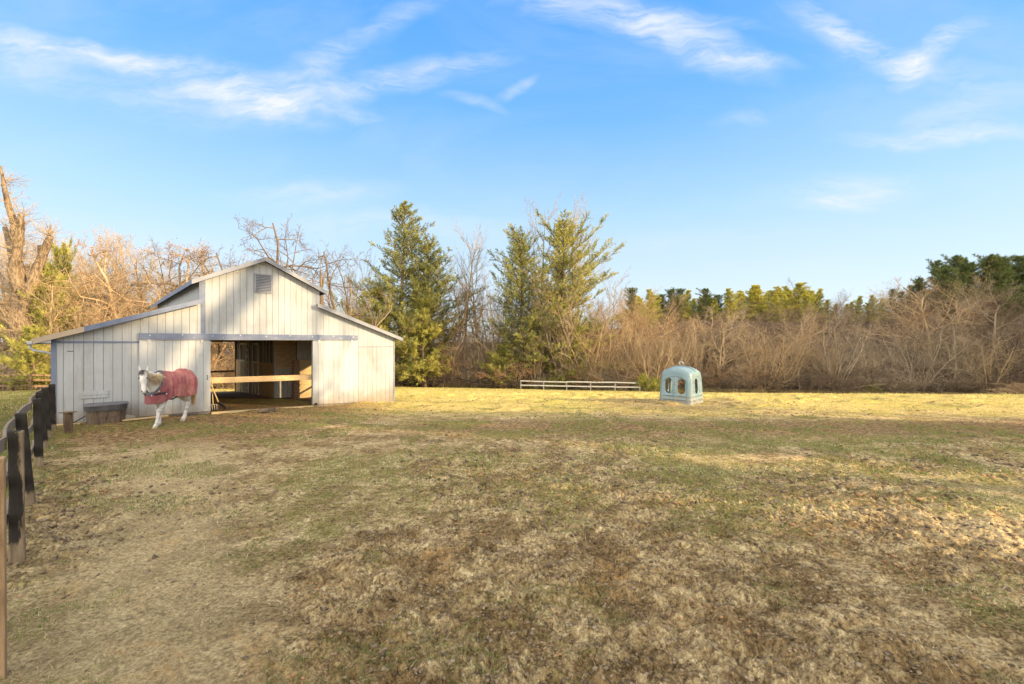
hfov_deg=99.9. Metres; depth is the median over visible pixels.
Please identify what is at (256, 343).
stall door
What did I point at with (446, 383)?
black fence
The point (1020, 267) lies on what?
pine tree
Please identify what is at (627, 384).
bare shrub
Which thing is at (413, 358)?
bare tree
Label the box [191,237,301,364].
bare tree
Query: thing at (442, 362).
bare tree
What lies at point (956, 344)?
bare tree
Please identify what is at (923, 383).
bare shrub
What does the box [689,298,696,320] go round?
pine tree
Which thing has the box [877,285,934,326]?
bare tree
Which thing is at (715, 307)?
pine tree
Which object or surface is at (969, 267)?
pine tree
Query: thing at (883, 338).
bare tree
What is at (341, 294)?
bare tree
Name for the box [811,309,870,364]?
bare tree
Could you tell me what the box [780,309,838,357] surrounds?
bare tree
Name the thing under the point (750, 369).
bare shrub
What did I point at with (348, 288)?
bare tree
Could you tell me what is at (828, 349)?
bare tree
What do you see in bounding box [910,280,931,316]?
pine tree
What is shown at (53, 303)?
bare tree
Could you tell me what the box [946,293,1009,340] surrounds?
bare tree
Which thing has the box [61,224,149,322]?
bare tree
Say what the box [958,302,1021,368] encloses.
bare tree
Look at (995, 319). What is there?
bare tree
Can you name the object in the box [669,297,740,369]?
bare tree
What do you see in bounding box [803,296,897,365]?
bare tree
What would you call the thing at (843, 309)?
bare tree
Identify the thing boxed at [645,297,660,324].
pine tree
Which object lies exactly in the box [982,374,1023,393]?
bare shrub
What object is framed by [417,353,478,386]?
bare shrub
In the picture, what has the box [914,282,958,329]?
bare tree
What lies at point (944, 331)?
bare tree
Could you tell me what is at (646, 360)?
bare tree
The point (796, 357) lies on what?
bare tree
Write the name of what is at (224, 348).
bare tree
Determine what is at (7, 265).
bare tree
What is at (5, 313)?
bare tree
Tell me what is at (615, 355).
bare tree
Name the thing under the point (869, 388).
leafy shrub
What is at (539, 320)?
bare tree
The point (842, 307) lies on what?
bare tree
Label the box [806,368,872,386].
bare shrub
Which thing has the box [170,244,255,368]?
bare tree
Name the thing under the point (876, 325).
bare tree
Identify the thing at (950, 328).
bare tree
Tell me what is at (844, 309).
bare tree
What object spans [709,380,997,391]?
wood fence
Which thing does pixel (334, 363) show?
sliding door
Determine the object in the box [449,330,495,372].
bare tree
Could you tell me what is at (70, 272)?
bare tree
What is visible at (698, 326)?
bare tree
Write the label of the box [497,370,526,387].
bare shrub
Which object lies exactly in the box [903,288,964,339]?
bare tree
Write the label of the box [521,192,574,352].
bare tree
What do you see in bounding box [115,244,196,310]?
bare tree
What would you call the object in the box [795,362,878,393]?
bare shrub
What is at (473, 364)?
bare tree
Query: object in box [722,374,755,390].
bare shrub
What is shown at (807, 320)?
bare tree
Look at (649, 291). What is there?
pine tree
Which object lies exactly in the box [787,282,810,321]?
pine tree
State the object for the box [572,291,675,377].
bare tree
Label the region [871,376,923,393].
bare shrub
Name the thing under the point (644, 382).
leafy shrub
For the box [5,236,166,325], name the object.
bare tree
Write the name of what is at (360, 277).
bare tree
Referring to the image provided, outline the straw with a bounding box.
[7,410,1023,683]
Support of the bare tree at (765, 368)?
on the ground at (954, 621)
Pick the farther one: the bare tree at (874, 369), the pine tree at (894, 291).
the pine tree at (894, 291)
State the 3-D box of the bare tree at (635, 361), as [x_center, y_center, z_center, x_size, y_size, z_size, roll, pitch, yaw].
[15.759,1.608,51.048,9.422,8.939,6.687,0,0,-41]
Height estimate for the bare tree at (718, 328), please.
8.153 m
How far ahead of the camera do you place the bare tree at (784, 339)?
53.23 m
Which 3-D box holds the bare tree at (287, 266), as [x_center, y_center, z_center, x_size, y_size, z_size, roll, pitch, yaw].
[-21.296,-3.072,36.490,9.667,15.556,12.930,0,0,-53]
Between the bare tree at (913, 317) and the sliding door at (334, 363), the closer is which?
the sliding door at (334, 363)
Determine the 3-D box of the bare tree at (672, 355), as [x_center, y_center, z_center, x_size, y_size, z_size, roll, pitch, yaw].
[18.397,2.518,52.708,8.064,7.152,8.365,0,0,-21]
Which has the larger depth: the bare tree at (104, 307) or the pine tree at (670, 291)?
the pine tree at (670, 291)
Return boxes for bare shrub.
[211,355,226,387]
[211,356,233,387]
[211,358,234,388]
[211,360,234,388]
[211,361,234,388]
[213,362,234,388]
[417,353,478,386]
[426,352,471,386]
[432,361,465,384]
[438,354,478,379]
[445,360,485,385]
[451,362,486,382]
[457,359,489,382]
[475,359,539,388]
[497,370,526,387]
[498,365,537,384]
[504,355,550,386]
[528,357,571,384]
[530,367,568,389]
[550,361,619,389]
[553,367,595,388]
[568,365,625,389]
[569,363,617,389]
[575,369,614,388]
[577,359,628,389]
[603,369,649,390]
[604,367,635,390]
[624,362,667,389]
[682,372,729,389]
[683,370,716,389]
[691,364,778,389]
[696,369,721,389]
[702,361,773,388]
[702,361,780,392]
[718,370,758,390]
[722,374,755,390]
[728,367,802,392]
[753,360,806,389]
[754,374,790,392]
[781,359,838,391]
[784,364,849,392]
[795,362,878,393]
[795,363,873,391]
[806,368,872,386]
[816,366,875,391]
[820,357,921,389]
[823,377,865,391]
[833,379,884,392]
[850,363,932,393]
[851,368,914,392]
[858,365,925,390]
[862,369,912,391]
[867,364,949,391]
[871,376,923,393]
[880,368,944,392]
[897,369,980,393]
[902,368,973,392]
[914,372,980,393]
[915,369,985,391]
[919,371,1008,393]
[934,375,1008,393]
[939,362,1006,383]
[941,367,1005,387]
[954,369,1023,393]
[967,379,1023,393]
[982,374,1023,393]
[991,369,1023,385]
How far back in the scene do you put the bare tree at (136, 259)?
41.16 m
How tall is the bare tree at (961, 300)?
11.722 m
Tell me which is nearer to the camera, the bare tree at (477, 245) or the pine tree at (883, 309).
the bare tree at (477, 245)
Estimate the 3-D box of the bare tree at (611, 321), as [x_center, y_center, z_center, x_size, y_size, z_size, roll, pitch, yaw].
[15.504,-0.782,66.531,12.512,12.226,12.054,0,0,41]
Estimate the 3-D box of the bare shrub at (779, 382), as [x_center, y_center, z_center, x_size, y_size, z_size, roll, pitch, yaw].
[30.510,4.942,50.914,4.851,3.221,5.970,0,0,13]
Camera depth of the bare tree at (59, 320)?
37.82 m
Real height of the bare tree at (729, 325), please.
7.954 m
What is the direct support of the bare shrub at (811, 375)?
on the ground at (954, 621)
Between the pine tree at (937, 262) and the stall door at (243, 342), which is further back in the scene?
the pine tree at (937, 262)
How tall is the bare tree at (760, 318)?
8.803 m
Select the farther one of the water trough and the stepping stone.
the stepping stone
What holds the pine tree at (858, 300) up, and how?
on the ground at (954, 621)
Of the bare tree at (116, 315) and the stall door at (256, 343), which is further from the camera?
the bare tree at (116, 315)
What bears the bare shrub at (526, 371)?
on the ground at (954, 621)
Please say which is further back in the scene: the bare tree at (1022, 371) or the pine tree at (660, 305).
the pine tree at (660, 305)
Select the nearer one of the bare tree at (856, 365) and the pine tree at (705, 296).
the bare tree at (856, 365)
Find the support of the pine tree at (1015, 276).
on the ground at (954, 621)
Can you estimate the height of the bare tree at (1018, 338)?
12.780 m
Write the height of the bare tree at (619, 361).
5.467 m
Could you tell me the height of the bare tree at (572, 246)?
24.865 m
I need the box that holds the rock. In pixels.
[125,414,135,420]
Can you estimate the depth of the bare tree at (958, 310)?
59.79 m
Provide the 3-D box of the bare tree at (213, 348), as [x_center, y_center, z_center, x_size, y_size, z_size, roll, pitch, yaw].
[-30.425,-2.795,43.782,11.728,15.642,15.598,0,0,-15]
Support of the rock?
on the ground at (954, 621)
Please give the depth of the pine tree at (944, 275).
83.73 m
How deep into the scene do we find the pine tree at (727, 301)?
98.62 m
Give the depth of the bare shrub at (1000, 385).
50.90 m
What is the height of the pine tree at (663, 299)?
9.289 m
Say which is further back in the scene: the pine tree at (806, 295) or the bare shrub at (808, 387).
the pine tree at (806, 295)
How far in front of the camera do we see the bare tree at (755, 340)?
54.87 m
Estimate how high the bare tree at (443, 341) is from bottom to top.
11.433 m
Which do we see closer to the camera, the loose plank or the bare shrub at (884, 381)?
the loose plank
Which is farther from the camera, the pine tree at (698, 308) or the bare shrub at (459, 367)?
the pine tree at (698, 308)
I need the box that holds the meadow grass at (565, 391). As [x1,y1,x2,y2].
[0,387,1023,420]
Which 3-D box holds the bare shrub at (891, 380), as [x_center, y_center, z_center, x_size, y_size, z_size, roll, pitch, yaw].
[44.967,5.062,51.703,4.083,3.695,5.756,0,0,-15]
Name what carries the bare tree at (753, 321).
on the ground at (954, 621)
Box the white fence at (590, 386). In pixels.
[520,380,640,390]
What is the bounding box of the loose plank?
[122,415,167,420]
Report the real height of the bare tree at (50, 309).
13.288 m
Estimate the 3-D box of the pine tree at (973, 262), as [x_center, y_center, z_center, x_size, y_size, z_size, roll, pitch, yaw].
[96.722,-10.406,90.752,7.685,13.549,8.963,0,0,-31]
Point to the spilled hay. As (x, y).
(715, 404)
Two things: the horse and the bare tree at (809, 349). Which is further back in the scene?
the bare tree at (809, 349)
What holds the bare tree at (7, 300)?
on the ground at (954, 621)
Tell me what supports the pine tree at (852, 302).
on the ground at (954, 621)
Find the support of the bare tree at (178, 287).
on the ground at (954, 621)
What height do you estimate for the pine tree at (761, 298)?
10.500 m
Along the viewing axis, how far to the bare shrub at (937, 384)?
50.58 m
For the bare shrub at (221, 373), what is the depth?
39.32 m
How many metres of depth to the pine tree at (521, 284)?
50.40 m
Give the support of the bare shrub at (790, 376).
on the ground at (954, 621)
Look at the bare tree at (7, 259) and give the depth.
45.58 m
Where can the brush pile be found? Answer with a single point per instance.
(1011, 390)
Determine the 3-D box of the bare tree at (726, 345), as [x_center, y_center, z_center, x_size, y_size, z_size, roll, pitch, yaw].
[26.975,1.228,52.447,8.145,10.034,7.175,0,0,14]
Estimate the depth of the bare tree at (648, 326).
54.69 m
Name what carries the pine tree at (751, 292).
on the ground at (954, 621)
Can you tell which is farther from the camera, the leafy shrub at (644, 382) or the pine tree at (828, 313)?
the pine tree at (828, 313)
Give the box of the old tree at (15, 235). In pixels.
[0,158,72,390]
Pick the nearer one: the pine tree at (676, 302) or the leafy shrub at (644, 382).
the leafy shrub at (644, 382)
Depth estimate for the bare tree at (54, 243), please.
42.63 m
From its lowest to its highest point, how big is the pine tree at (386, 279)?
23.145 m
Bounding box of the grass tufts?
[0,404,1023,683]
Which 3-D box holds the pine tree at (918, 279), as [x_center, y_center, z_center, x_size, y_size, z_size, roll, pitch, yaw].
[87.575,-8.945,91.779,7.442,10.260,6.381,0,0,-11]
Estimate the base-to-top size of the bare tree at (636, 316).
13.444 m
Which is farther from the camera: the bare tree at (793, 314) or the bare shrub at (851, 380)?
the bare tree at (793, 314)
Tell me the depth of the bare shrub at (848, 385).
51.34 m
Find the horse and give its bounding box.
[138,365,197,428]
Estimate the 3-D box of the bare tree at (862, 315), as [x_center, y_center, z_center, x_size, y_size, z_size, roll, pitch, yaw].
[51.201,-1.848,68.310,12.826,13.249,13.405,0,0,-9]
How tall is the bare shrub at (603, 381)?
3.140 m
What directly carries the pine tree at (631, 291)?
on the ground at (954, 621)
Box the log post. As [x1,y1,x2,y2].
[60,411,77,432]
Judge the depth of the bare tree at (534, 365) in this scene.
50.92 m
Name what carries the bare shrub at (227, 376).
on the ground at (954, 621)
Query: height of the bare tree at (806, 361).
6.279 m
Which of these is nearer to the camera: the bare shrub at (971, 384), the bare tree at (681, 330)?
the bare shrub at (971, 384)
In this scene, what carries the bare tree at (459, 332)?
on the ground at (954, 621)
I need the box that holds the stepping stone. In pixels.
[257,408,277,412]
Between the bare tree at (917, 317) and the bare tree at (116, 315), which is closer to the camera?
the bare tree at (116, 315)
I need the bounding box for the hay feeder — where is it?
[659,361,702,404]
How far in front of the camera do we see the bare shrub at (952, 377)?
52.72 m
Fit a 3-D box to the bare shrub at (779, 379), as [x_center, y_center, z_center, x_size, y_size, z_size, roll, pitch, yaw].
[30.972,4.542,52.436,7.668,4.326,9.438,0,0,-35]
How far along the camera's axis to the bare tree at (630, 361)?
49.80 m
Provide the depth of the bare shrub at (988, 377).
53.20 m
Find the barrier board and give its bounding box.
[211,375,310,382]
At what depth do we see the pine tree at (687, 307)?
100.90 m
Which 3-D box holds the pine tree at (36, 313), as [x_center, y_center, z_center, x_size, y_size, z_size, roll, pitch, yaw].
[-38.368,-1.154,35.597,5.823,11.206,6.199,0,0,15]
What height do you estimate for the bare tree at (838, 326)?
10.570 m
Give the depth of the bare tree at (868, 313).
87.23 m
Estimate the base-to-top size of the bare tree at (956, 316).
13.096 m
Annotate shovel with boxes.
[211,384,225,408]
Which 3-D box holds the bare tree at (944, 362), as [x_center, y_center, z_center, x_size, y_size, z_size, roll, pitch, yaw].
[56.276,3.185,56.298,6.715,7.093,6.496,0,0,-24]
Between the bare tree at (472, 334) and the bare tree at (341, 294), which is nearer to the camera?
the bare tree at (341, 294)
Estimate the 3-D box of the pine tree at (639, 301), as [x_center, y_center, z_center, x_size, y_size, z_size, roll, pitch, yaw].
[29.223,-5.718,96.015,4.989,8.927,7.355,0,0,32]
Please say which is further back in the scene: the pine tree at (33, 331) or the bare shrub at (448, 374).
the bare shrub at (448, 374)
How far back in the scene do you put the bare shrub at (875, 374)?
51.95 m
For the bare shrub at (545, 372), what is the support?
on the ground at (954, 621)
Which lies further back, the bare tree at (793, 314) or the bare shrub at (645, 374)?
the bare tree at (793, 314)
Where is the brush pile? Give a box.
[975,380,1023,394]
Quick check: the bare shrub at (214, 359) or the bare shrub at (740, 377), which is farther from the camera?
the bare shrub at (740, 377)
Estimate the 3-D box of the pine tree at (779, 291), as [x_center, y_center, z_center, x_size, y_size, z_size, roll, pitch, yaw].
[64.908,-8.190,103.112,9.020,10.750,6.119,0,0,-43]
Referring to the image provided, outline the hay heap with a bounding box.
[678,388,684,393]
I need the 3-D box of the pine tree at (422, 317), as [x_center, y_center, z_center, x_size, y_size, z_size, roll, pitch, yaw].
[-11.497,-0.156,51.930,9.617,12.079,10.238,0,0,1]
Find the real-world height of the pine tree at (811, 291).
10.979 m
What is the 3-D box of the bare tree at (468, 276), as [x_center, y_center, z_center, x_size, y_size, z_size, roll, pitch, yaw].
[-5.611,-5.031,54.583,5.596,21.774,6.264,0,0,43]
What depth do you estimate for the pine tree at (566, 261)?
51.90 m
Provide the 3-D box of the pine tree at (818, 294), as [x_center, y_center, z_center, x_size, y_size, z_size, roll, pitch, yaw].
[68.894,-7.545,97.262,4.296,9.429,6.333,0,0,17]
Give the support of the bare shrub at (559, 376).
on the ground at (954, 621)
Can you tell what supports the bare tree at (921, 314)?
on the ground at (954, 621)
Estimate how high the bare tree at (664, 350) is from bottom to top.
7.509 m
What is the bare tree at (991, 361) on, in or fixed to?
on the ground at (954, 621)
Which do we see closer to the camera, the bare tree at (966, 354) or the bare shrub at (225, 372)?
the bare shrub at (225, 372)
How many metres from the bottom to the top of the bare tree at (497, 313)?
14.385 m
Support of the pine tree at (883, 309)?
on the ground at (954, 621)
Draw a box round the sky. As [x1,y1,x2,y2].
[0,0,1023,341]
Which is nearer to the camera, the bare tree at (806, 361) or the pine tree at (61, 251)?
the pine tree at (61, 251)
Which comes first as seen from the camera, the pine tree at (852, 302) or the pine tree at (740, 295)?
the pine tree at (852, 302)
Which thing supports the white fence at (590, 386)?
on the ground at (954, 621)
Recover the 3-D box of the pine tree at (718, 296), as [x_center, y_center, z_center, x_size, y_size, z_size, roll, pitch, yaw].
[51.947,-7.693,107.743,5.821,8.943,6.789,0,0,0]
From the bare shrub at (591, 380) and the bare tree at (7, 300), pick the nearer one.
the bare tree at (7, 300)
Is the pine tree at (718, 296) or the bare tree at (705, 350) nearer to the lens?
the bare tree at (705, 350)
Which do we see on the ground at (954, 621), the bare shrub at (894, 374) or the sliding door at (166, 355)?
the bare shrub at (894, 374)
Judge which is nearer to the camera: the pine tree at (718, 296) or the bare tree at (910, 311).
the bare tree at (910, 311)
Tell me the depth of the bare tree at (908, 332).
63.77 m
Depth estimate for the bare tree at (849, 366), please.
51.19 m
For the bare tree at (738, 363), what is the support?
on the ground at (954, 621)
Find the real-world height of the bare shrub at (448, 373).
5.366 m
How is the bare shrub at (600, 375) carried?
on the ground at (954, 621)
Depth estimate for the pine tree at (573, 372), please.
50.72 m
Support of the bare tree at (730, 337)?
on the ground at (954, 621)
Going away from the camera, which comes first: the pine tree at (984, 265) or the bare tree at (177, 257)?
the bare tree at (177, 257)
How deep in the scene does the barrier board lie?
15.48 m
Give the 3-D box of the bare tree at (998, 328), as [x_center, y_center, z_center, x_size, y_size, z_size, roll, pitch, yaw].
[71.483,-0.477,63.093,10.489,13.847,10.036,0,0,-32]
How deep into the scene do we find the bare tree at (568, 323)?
50.47 m
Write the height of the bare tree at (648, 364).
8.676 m
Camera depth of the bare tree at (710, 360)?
54.24 m
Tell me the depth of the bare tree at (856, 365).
53.62 m
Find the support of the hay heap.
in the hay feeder
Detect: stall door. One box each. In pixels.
[240,340,245,392]
[252,340,259,394]
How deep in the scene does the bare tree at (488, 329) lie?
63.26 m
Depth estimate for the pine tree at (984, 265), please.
85.46 m
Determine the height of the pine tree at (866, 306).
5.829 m
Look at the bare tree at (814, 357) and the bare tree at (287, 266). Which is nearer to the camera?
the bare tree at (287, 266)
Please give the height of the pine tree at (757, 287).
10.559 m
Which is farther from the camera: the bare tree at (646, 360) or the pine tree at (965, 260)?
the pine tree at (965, 260)
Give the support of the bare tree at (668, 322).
on the ground at (954, 621)
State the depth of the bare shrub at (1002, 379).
51.54 m
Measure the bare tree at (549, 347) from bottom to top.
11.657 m
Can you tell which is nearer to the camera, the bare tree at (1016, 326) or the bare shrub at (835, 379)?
the bare shrub at (835, 379)
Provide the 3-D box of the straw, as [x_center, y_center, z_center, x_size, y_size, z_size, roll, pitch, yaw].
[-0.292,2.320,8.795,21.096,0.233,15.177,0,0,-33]
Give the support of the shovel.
on the ground at (954, 621)
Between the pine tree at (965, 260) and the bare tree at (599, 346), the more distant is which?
the pine tree at (965, 260)
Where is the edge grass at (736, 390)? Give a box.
[402,381,1021,394]
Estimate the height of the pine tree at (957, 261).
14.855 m
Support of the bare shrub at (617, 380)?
on the ground at (954, 621)
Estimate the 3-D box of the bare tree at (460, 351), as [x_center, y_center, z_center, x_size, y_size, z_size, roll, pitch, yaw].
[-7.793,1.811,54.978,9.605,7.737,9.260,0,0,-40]
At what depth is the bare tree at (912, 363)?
55.09 m
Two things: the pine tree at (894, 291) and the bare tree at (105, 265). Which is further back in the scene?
the pine tree at (894, 291)
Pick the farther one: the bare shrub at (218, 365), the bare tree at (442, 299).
the bare tree at (442, 299)
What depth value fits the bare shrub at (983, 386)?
50.48 m
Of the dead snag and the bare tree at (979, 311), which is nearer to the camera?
the dead snag
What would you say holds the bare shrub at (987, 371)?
on the ground at (954, 621)
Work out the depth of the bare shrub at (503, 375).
49.67 m
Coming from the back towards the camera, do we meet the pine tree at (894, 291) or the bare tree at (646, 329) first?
the pine tree at (894, 291)
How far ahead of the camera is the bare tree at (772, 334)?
63.78 m
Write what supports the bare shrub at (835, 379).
on the ground at (954, 621)
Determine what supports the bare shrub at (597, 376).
on the ground at (954, 621)
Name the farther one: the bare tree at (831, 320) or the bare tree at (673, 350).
the bare tree at (831, 320)
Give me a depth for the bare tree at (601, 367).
50.06 m
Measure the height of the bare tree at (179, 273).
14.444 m
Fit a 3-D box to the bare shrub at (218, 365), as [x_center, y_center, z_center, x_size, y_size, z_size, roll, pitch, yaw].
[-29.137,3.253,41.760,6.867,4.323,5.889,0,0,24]
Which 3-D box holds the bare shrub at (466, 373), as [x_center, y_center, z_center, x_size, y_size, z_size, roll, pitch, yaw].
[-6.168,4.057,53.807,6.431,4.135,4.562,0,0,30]
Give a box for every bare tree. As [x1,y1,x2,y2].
[0,215,103,324]
[0,221,86,347]
[0,227,32,305]
[0,235,148,342]
[0,236,100,317]
[0,239,90,350]
[0,249,126,364]
[0,256,90,361]
[0,258,172,363]
[0,275,127,343]
[0,277,56,351]
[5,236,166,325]
[24,236,171,327]
[42,295,156,365]
[59,243,227,353]
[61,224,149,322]
[72,230,183,315]
[72,249,160,310]
[73,286,212,344]
[77,225,156,311]
[85,261,197,316]
[95,269,234,355]
[107,238,233,357]
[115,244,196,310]
[119,235,233,349]
[130,267,234,375]
[134,242,247,373]
[150,256,233,358]
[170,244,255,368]
[189,215,336,357]
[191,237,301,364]
[268,254,404,344]
[282,240,388,326]
[325,265,360,316]
[346,242,374,312]
[392,263,470,348]
[400,274,507,384]
[404,339,434,384]
[428,301,454,382]
[430,331,485,379]
[431,345,461,385]
[436,290,496,366]
[447,232,501,361]
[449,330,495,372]
[450,348,488,386]
[452,220,487,385]
[454,270,525,380]
[459,293,519,365]
[470,334,524,376]
[483,278,512,346]
[486,258,589,383]
[504,250,636,376]
[515,328,552,388]
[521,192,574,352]
[522,299,601,388]
[527,286,643,388]
[546,193,607,317]
[570,296,616,360]
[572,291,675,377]
[580,315,648,377]
[580,347,617,389]
[581,302,631,361]
[582,297,644,353]
[592,295,660,362]
[596,340,652,390]
[597,349,634,378]
[600,267,631,355]
[604,322,688,390]
[612,286,689,370]
[614,339,661,389]
[618,322,674,376]
[621,294,693,372]
[637,292,717,365]
[637,294,697,361]
[641,337,698,382]
[645,293,708,366]
[646,333,683,375]
[647,321,702,383]
[650,300,714,359]
[668,321,715,383]
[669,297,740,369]
[669,315,699,353]
[670,305,740,375]
[677,306,743,367]
[677,309,712,349]
[678,319,708,366]
[681,297,775,369]
[684,326,724,374]
[694,341,741,388]
[698,312,761,388]
[706,311,740,344]
[707,301,776,365]
[709,306,745,341]
[716,319,766,372]
[725,344,763,381]
[728,332,800,389]
[730,323,819,391]
[734,302,763,336]
[735,302,778,343]
[737,318,826,390]
[746,308,804,369]
[748,313,796,358]
[761,301,847,380]
[764,276,841,369]
[770,303,829,389]
[774,343,833,389]
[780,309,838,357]
[782,331,808,389]
[785,336,841,379]
[787,309,813,340]
[787,313,892,391]
[790,290,873,361]
[790,306,820,331]
[793,303,872,372]
[799,329,850,388]
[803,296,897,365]
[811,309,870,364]
[813,300,865,347]
[819,293,875,327]
[819,307,855,341]
[821,307,897,371]
[823,342,887,386]
[828,277,997,391]
[829,297,856,314]
[832,291,854,340]
[837,341,901,388]
[848,321,875,384]
[851,315,944,388]
[858,305,890,345]
[860,312,916,366]
[862,303,880,324]
[867,319,974,393]
[870,280,965,367]
[870,295,948,368]
[871,283,979,369]
[877,280,1004,380]
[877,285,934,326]
[878,328,950,378]
[880,262,1007,375]
[885,286,934,329]
[887,300,936,332]
[901,305,978,371]
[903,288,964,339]
[903,304,1009,375]
[912,290,1000,358]
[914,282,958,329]
[914,325,994,391]
[921,341,968,389]
[923,317,1023,379]
[929,270,1023,376]
[938,279,1004,326]
[940,286,1011,336]
[942,328,1023,393]
[943,339,980,388]
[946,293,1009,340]
[953,282,1022,333]
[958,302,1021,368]
[962,288,1023,334]
[964,295,1023,375]
[974,295,1023,376]
[980,325,1023,377]
[992,298,1023,364]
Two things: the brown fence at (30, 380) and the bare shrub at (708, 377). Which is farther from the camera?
the bare shrub at (708, 377)
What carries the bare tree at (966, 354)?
on the ground at (954, 621)
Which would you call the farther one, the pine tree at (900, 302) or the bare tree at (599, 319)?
the pine tree at (900, 302)
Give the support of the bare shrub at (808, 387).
on the ground at (954, 621)
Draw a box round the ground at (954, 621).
[0,321,1023,683]
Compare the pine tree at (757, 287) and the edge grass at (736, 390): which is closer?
the edge grass at (736, 390)
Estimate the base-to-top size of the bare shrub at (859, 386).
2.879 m
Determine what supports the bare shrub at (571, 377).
on the ground at (954, 621)
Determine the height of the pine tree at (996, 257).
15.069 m
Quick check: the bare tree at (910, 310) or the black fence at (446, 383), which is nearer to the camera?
the black fence at (446, 383)
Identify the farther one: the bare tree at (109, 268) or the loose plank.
the bare tree at (109, 268)
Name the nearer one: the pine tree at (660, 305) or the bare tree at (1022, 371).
the bare tree at (1022, 371)
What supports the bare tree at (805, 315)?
on the ground at (954, 621)
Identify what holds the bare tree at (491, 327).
on the ground at (954, 621)
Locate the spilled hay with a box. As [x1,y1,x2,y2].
[582,395,805,410]
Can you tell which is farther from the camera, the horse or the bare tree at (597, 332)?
the bare tree at (597, 332)
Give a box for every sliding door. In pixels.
[139,340,210,416]
[312,340,357,404]
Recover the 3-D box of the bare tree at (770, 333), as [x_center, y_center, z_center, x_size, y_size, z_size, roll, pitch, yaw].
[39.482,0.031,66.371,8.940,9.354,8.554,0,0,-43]
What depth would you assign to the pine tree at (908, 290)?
94.26 m
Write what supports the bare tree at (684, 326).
on the ground at (954, 621)
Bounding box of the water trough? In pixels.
[83,401,128,424]
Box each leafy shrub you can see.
[542,374,567,389]
[632,372,660,391]
[861,382,882,392]
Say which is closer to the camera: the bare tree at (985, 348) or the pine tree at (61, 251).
the pine tree at (61, 251)
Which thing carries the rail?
attached to the barn
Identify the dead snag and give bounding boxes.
[320,264,327,304]
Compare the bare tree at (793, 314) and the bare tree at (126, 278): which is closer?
the bare tree at (126, 278)
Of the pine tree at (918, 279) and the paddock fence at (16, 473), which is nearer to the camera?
the paddock fence at (16, 473)
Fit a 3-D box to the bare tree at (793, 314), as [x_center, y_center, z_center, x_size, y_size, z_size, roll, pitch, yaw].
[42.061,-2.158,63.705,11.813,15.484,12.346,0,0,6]
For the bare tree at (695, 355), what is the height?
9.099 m
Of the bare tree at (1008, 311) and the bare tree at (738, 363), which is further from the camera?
the bare tree at (1008, 311)
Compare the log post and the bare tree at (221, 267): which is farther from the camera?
the bare tree at (221, 267)
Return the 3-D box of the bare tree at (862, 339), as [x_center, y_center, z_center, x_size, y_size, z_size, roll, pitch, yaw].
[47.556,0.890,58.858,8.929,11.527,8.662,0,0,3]
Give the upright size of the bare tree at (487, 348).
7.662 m
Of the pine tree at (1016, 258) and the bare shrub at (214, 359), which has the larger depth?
the pine tree at (1016, 258)
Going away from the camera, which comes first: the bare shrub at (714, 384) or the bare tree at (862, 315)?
the bare shrub at (714, 384)
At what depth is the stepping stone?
14.55 m
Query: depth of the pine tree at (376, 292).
50.69 m
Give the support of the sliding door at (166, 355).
in the barn
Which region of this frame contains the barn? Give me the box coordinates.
[26,257,402,423]
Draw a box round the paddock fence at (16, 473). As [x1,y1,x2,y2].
[0,384,56,679]
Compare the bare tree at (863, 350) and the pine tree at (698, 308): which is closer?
the bare tree at (863, 350)
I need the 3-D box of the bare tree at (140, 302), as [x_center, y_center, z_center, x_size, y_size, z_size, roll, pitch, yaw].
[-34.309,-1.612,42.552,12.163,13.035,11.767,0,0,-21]
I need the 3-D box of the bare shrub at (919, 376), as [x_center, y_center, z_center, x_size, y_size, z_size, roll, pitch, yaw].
[51.128,4.559,55.677,10.463,5.246,8.501,0,0,-41]
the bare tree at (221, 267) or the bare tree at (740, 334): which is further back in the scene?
the bare tree at (740, 334)
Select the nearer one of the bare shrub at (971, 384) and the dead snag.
the dead snag
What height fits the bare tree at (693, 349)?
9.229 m
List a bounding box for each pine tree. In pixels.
[0,259,94,384]
[0,321,51,389]
[38,237,84,331]
[332,199,453,385]
[355,285,407,375]
[390,290,456,386]
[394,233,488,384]
[473,208,640,370]
[476,342,522,387]
[482,223,583,387]
[545,312,597,389]
[619,287,643,330]
[634,297,653,329]
[645,288,668,321]
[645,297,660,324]
[656,294,667,319]
[658,294,672,320]
[659,287,680,320]
[663,296,684,321]
[673,288,685,303]
[675,289,695,321]
[688,288,719,320]
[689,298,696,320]
[692,296,710,320]
[707,297,723,320]
[714,294,724,319]
[719,288,743,320]
[733,293,744,320]
[739,285,758,320]
[744,285,761,316]
[747,286,767,321]
[762,290,791,321]
[763,293,787,321]
[769,286,796,319]
[782,285,800,321]
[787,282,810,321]
[798,290,817,320]
[800,290,825,318]
[811,288,824,315]
[821,300,832,321]
[848,301,855,322]
[852,295,866,322]
[862,303,874,322]
[868,295,886,322]
[877,298,888,322]
[885,288,899,322]
[889,292,913,321]
[903,285,913,298]
[907,276,932,316]
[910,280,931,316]
[914,259,945,291]
[918,265,981,324]
[922,264,968,309]
[933,253,988,319]
[944,256,976,279]
[954,260,1001,324]
[967,261,986,289]
[968,254,1023,320]
[970,253,1023,324]
[980,255,1023,324]
[998,259,1019,317]
[1011,255,1023,321]
[1015,259,1023,321]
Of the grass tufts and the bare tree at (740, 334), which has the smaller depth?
the grass tufts
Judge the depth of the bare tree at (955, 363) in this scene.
50.73 m
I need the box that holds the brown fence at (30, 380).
[0,374,50,390]
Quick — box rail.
[211,370,234,377]
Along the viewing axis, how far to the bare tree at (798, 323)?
78.14 m
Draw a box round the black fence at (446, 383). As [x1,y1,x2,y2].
[395,376,517,388]
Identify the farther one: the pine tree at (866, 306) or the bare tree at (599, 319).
the pine tree at (866, 306)

